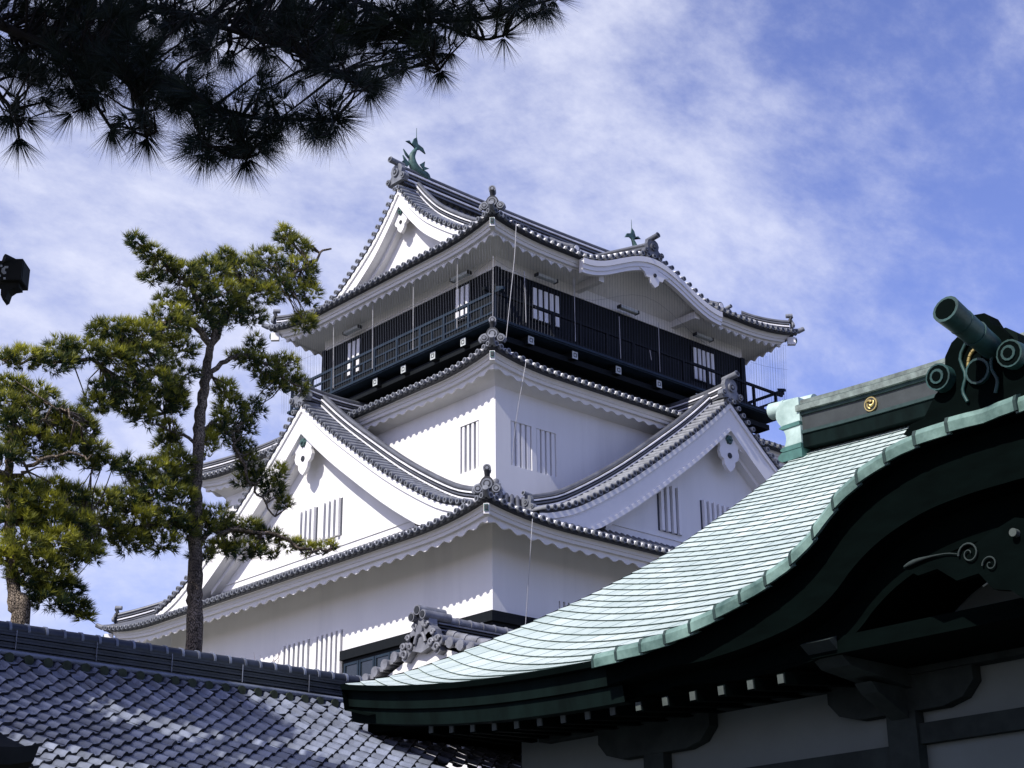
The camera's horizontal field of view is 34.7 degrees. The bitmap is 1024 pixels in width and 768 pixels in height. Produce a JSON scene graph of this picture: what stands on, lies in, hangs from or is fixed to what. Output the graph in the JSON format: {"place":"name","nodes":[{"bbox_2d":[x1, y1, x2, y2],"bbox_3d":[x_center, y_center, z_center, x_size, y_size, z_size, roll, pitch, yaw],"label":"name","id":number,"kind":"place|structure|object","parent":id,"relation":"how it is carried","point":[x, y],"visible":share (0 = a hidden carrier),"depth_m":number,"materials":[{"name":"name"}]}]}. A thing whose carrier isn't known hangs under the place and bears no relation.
{"place":"outdoors","nodes":[
{"label":"outdoors","id":0,"kind":"place"},
{"bbox_2d":[0,732,39,767],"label":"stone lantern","id":1,"kind":"object","parent":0,"point":[14,754],"visible":1,"depth_m":4.90,"materials":[{"name":"black stone"}]},
{"bbox_2d":[0,0,1023,636],"label":"sky","id":2,"kind":"structure","parent":0,"point":[848,169],"materials":[{"name":"blue"}]},
{"bbox_2d":[340,296,1023,767],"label":"shrine hall","id":3,"kind":"structure","parent":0,"point":[842,586],"depth_m":16.07,"materials":[{"name":"green metal"}]},
{"label":"ground","id":4,"kind":"structure","parent":0,"visible":0},
{"bbox_2d":[0,254,29,304],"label":"street lamp","id":5,"kind":"object","parent":4,"relation":"on","point":[14,276],"visible":1,"depth_m":9.37,"materials":[{"name":"black metal"}]},
{"bbox_2d":[0,370,123,625],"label":"pine tree","id":6,"kind":"object","parent":4,"relation":"on","point":[27,512],"visible":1,"depth_m":24.48,"materials":[{"name":"green plant"}]},
{"bbox_2d":[0,220,340,651],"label":"pine tree","id":7,"kind":"object","parent":4,"relation":"on","point":[193,519],"visible":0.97,"depth_m":27.93,"materials":[{"name":"green plant"}]},
{"bbox_2d":[0,621,521,767],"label":"tiled corridor","id":8,"kind":"object","parent":4,"relation":"on","point":[68,699],"visible":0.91,"depth_m":18.65,"materials":[{"name":"tile"}]},
{"bbox_2d":[0,0,579,199],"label":"pine tree","id":9,"kind":"object","parent":4,"relation":"on","point":[104,51],"visible":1,"depth_m":6.34,"materials":[{"name":"green plant"}]},
{"bbox_2d":[362,605,520,767],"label":"gatehouse","id":10,"kind":"object","parent":4,"relation":"on","point":[435,634],"visible":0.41,"depth_m":33.88,"materials":[{"name":"tile"}]},
{"bbox_2d":[95,128,804,676],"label":"castle keep","id":11,"kind":"structure","parent":4,"relation":"on","point":[413,478],"depth_m":53.90,"materials":[{"name":"paint"}]},
{"bbox_2d":[281,639,309,668],"bbox_3d":[-7.094,10.241,53.258,0.144,3.683,1.494,18,-28,-39],"label":"window","id":12,"kind":"structure","parent":11,"relation":"in","point":[296,654],"depth_m":53.63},
{"bbox_2d":[313,629,342,673],"bbox_3d":[-5.872,9.735,51.987,0.144,3.683,1.452,18,-28,-39],"label":"window","id":13,"kind":"structure","parent":11,"relation":"in","point":[327,648],"depth_m":52.33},
{"bbox_2d":[344,660,358,675],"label":"window","id":14,"kind":"structure","parent":11,"relation":"in","point":[352,668],"depth_m":51.10,"materials":[{"name":"grey glass"}]},
{"bbox_2d":[346,337,361,377],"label":"window","id":15,"kind":"structure","parent":11,"relation":"in","point":[353,350],"depth_m":58.93,"materials":[{"name":"white wood"}]},
{"bbox_2d":[359,656,374,676],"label":"window","id":16,"kind":"structure","parent":11,"relation":"in","point":[365,665],"depth_m":50.59,"materials":[{"name":"grey glass"}]},
{"bbox_2d":[374,652,390,666],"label":"window","id":17,"kind":"structure","parent":11,"relation":"in","point":[378,658],"depth_m":50.10,"materials":[{"name":"grey glass"}]},
{"bbox_2d":[454,282,471,323],"bbox_3d":[-1.650,-2.711,54.762,0.060,1.262,0.854,18,-28,-39],"label":"window","id":18,"kind":"structure","parent":11,"relation":"in","point":[461,300],"depth_m":54.74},
{"bbox_2d":[462,421,478,472],"bbox_3d":[-1.273,1.996,51.454,0.104,1.566,0.773,18,-28,-39],"label":"window","id":19,"kind":"structure","parent":11,"relation":"in","point":[470,434],"depth_m":51.44,"materials":[{"name":"white paint"}]},
{"bbox_2d":[506,223,516,337],"bbox_3d":[-0.021,-3.275,51.811,0.383,4.061,0.069,3,-21,-8],"label":"hanging cable","id":20,"kind":"object","parent":11,"relation":"hanging from","point":[512,280],"visible":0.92,"depth_m":51.80,"materials":[{"name":"grey metal"}]},
{"bbox_2d":[512,359,526,462],"bbox_3d":[0.145,0.833,50.459,0.237,3.231,0.878,14,-26,-33],"label":"hanging cable","id":21,"kind":"object","parent":11,"relation":"hanging from","point":[517,411],"visible":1,"depth_m":50.25,"materials":[{"name":"grey metal"}]},
{"bbox_2d":[511,421,530,469],"bbox_3d":[0.231,1.950,51.269,0.800,1.458,0.136,18,-28,-39],"label":"window","id":22,"kind":"structure","parent":11,"relation":"in","point":[521,453],"depth_m":51.24,"materials":[{"name":"white paint"}]},
{"bbox_2d":[525,519,532,623],"bbox_3d":[0.461,5.426,46.096,0.081,3.115,1.124,4,-22,-11],"label":"hanging cable","id":23,"kind":"object","parent":11,"relation":"hanging from","point":[529,570],"visible":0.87,"depth_m":46.02,"materials":[{"name":"grey metal"}]},
{"bbox_2d":[281,232,786,411],"bbox_3d":[0.871,-0.538,60.803,14.627,3.680,11.946,18,-28,-39],"label":"bird netting","id":24,"kind":"object","parent":11,"relation":"hanging from","point":[535,325],"visible":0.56,"depth_m":56.22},
{"bbox_2d":[536,429,554,476],"bbox_3d":[1.029,2.203,51.936,0.776,1.458,0.136,18,-28,-39],"label":"window","id":25,"kind":"structure","parent":11,"relation":"in","point":[545,440],"depth_m":51.91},
{"bbox_2d":[530,285,560,329],"bbox_3d":[1.136,-2.562,54.911,1.367,1.225,0.060,18,-28,-39],"label":"window","id":26,"kind":"structure","parent":11,"relation":"in","point":[538,297],"depth_m":54.87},
{"bbox_2d":[559,601,570,608],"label":"window","id":27,"kind":"structure","parent":11,"relation":"in","point":[561,604],"depth_m":48.77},
{"bbox_2d":[691,346,715,386],"bbox_3d":[7.005,-0.639,59.791,1.283,1.325,0.060,18,-28,-39],"label":"window","id":28,"kind":"structure","parent":11,"relation":"in","point":[698,357],"depth_m":59.76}
]}

